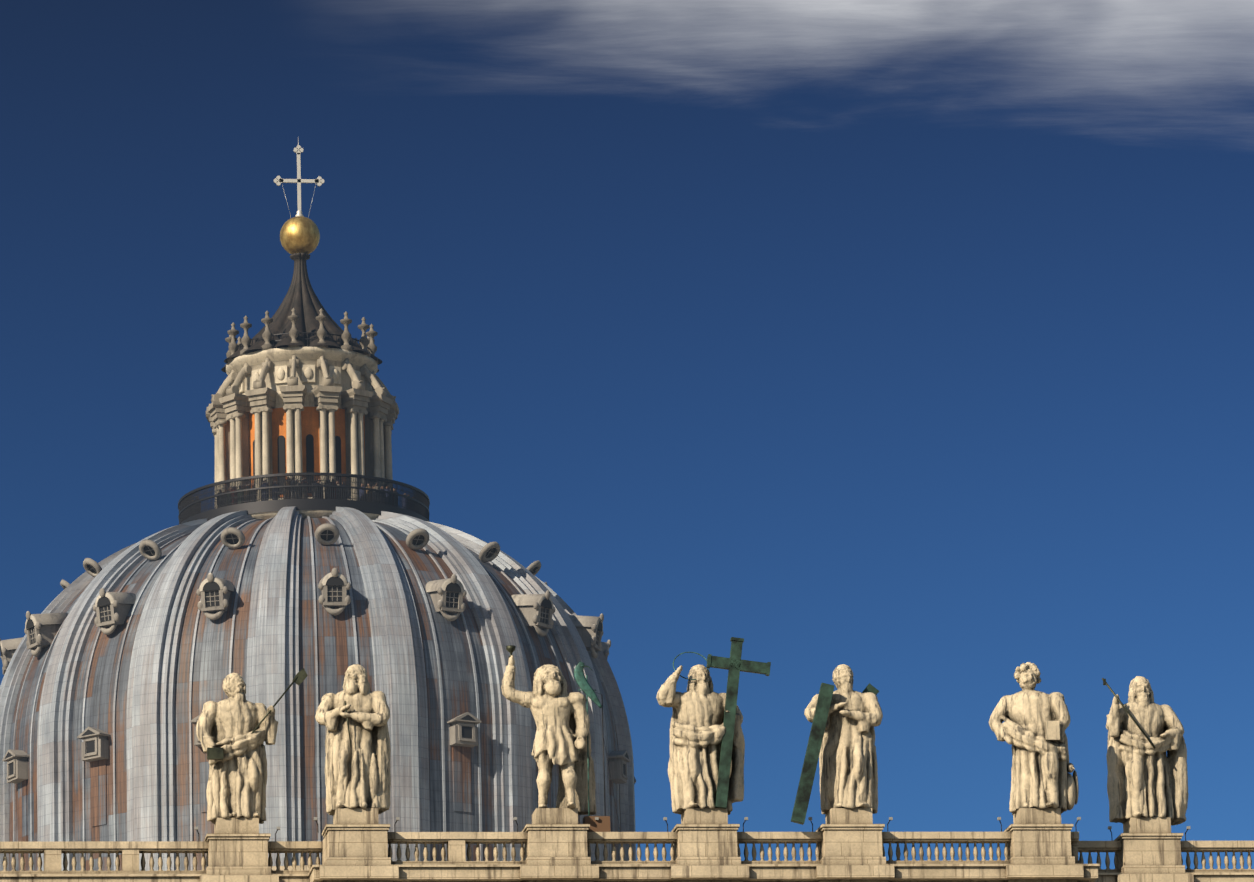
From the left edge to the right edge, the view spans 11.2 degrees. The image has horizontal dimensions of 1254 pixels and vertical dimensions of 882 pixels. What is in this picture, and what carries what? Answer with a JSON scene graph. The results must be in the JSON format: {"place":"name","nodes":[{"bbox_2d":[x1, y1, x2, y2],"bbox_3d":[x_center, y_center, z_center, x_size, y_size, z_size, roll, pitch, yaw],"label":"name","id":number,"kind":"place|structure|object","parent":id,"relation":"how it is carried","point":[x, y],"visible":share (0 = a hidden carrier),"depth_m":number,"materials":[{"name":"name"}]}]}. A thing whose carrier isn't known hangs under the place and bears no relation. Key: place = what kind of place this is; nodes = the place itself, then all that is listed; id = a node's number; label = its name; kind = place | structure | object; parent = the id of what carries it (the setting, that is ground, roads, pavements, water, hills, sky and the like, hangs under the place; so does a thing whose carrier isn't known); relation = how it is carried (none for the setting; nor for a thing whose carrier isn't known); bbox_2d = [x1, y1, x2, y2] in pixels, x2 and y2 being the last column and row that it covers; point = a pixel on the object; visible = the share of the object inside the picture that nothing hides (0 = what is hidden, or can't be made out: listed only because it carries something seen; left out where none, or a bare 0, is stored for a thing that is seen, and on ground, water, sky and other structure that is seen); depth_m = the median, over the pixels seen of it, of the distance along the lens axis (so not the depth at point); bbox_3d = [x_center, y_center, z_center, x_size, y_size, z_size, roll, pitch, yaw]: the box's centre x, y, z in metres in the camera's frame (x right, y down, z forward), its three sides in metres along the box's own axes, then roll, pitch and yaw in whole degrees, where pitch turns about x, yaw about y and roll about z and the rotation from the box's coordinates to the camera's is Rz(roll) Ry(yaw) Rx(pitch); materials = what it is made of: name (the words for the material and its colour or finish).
{"place":"outdoors","nodes":[
{"label":"outdoors","id":0,"kind":"place"},
{"bbox_2d":[199,865,308,870],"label":"basilica body","id":1,"kind":"object","parent":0,"point":[290,867],"depth_m":373.30,"materials":[{"name":"stone"}]},
{"bbox_2d":[9,518,620,870],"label":"dome shell","id":2,"kind":"object","parent":1,"relation":"on","point":[335,649],"depth_m":380.98},
{"bbox_2d":[0,506,635,870],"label":"dome ribs","id":3,"kind":"object","parent":2,"relation":"attached to","point":[273,658],"depth_m":381.80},
{"bbox_2d":[206,308,398,519],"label":"stone lantern","id":4,"kind":"object","parent":3,"relation":"on","point":[292,381],"depth_m":398.54,"materials":[{"name":"beige stone"}]},
{"bbox_2d":[221,253,381,372],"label":"spire","id":5,"kind":"structure","parent":4,"relation":"on","point":[301,299],"depth_m":402.12,"materials":[{"name":"grey metal"}]},
{"bbox_2d":[280,216,319,253],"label":"golden ball","id":6,"kind":"object","parent":5,"relation":"on","point":[299,234],"depth_m":404.29,"materials":[{"name":"gold metal"}]},
{"bbox_2d":[274,140,323,216],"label":"cross","id":7,"kind":"object","parent":6,"relation":"on","point":[298,151],"depth_m":406.04,"materials":[{"name":"silver metal"}]},
{"bbox_2d":[238,332,367,351],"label":"lantern upper rail","id":8,"kind":"object","parent":4,"relation":"on","point":[307,339],"depth_m":399.62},
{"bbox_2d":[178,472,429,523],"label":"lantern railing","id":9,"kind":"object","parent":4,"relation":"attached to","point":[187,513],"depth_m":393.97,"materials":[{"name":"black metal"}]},
{"bbox_2d":[0,523,635,846],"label":"dormer windows","id":10,"kind":"structure","parent":2,"relation":"attached to","point":[41,630],"depth_m":384.04,"materials":[{"name":"beige stone"}]},
{"bbox_2d":[0,808,1253,881],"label":"balustrade","id":11,"kind":"object","parent":1,"relation":"on","point":[1043,845],"visible":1,"depth_m":236.57,"materials":[{"name":"stone"}]},
{"bbox_2d":[196,673,277,823],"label":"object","id":12,"kind":"object","parent":11,"relation":"on","point":[236,784],"visible":0.83,"depth_m":237.09,"materials":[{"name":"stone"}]},
{"bbox_2d":[207,668,307,759],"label":"statue halberd","id":13,"kind":"object","parent":12,"relation":"attached to","point":[217,753],"visible":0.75,"depth_m":237.39,"materials":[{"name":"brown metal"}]},
{"bbox_2d":[315,664,390,815],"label":"statue","id":14,"kind":"object","parent":11,"relation":"on","point":[357,774],"visible":0.98,"depth_m":235.99,"materials":[{"name":"beige stone"}]},
{"bbox_2d":[344,701,350,746],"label":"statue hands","id":15,"kind":"object","parent":14,"relation":"attached to","point":[347,723],"visible":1,"depth_m":235.84,"materials":[{"name":"metal"}]},
{"bbox_2d":[501,655,595,814],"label":"john baptist statue","id":16,"kind":"object","parent":11,"relation":"on","point":[561,717],"visible":0.96,"depth_m":237.43,"materials":[{"name":"stone"}]},
{"bbox_2d":[506,645,515,657],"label":"statue cup","id":17,"kind":"object","parent":16,"relation":"on","point":[510,649],"visible":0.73,"depth_m":237.94,"materials":[{"name":"green metal"}]},
{"bbox_2d":[574,662,601,815],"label":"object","id":18,"kind":"object","parent":11,"relation":"on","point":[583,684],"visible":1,"depth_m":237.99,"materials":[{"name":"green metal"}]},
{"bbox_2d":[595,692,619,828],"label":"roof lightning rod","id":19,"kind":"object","parent":11,"relation":"on","point":[603,761],"visible":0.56,"depth_m":237.58,"materials":[{"name":"grey metal"}]},
{"bbox_2d":[195,816,1190,840],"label":"roof fittings","id":20,"kind":"object","parent":11,"relation":"on","point":[599,823],"visible":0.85,"depth_m":236.73,"materials":[{"name":"grey metal"}]},
{"bbox_2d":[656,664,744,814],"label":"christ statue","id":21,"kind":"object","parent":11,"relation":"on","point":[697,730],"visible":0.75,"depth_m":237.74,"materials":[{"name":"stone"}]},
{"bbox_2d":[673,652,708,679],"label":"christ statue halo","id":22,"kind":"object","parent":21,"relation":"attached to","point":[688,652],"visible":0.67,"depth_m":239.15,"materials":[{"name":"grey metal"}]},
{"bbox_2d":[706,637,770,808],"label":"christ statue cross","id":23,"kind":"object","parent":21,"relation":"in","point":[734,664],"visible":0.98,"depth_m":238.13,"materials":[{"name":"metal"}]},
{"bbox_2d":[791,683,878,824],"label":"statue andrew cross","id":24,"kind":"object","parent":11,"relation":"on","point":[809,767],"visible":0.75,"depth_m":237.90,"materials":[{"name":"green metal"}]},
{"bbox_2d":[804,664,882,813],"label":"andrew statue","id":25,"kind":"object","parent":11,"relation":"on","point":[848,766],"visible":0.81,"depth_m":238.57,"materials":[{"name":"stone"}]},
{"bbox_2d":[989,662,1069,814],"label":"john evangelist statue","id":26,"kind":"object","parent":11,"relation":"on","point":[1039,771],"visible":0.85,"depth_m":239.56,"materials":[{"name":"stone"}]},
{"bbox_2d":[1044,721,1078,809],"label":"eagle and book","id":27,"kind":"object","parent":11,"relation":"on","point":[1052,730],"visible":0.65,"depth_m":239.29,"materials":[{"name":"stone"}]},
{"bbox_2d":[1106,676,1187,825],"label":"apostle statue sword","id":28,"kind":"object","parent":11,"relation":"on","point":[1145,779],"visible":0.94,"depth_m":241.90,"materials":[{"name":"stone"}]},
{"bbox_2d":[1102,678,1155,748],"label":"statue sword blade","id":29,"kind":"object","parent":28,"relation":"attached to","point":[1126,710],"visible":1,"depth_m":241.86,"materials":[{"name":"brown metal"}]},
{"bbox_2d":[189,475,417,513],"bbox_3d":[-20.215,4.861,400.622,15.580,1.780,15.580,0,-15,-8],"label":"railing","id":30,"kind":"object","parent":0,"point":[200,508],"depth_m":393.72,"materials":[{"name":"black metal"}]},
{"bbox_2d":[249,407,364,475],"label":"lantern wall","id":31,"kind":"structure","parent":0,"point":[310,439],"depth_m":397.53,"materials":[{"name":"orange paint"}]},
{"bbox_2d":[0,0,1253,868],"label":"sky","id":32,"kind":"structure","parent":0,"point":[907,345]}
]}

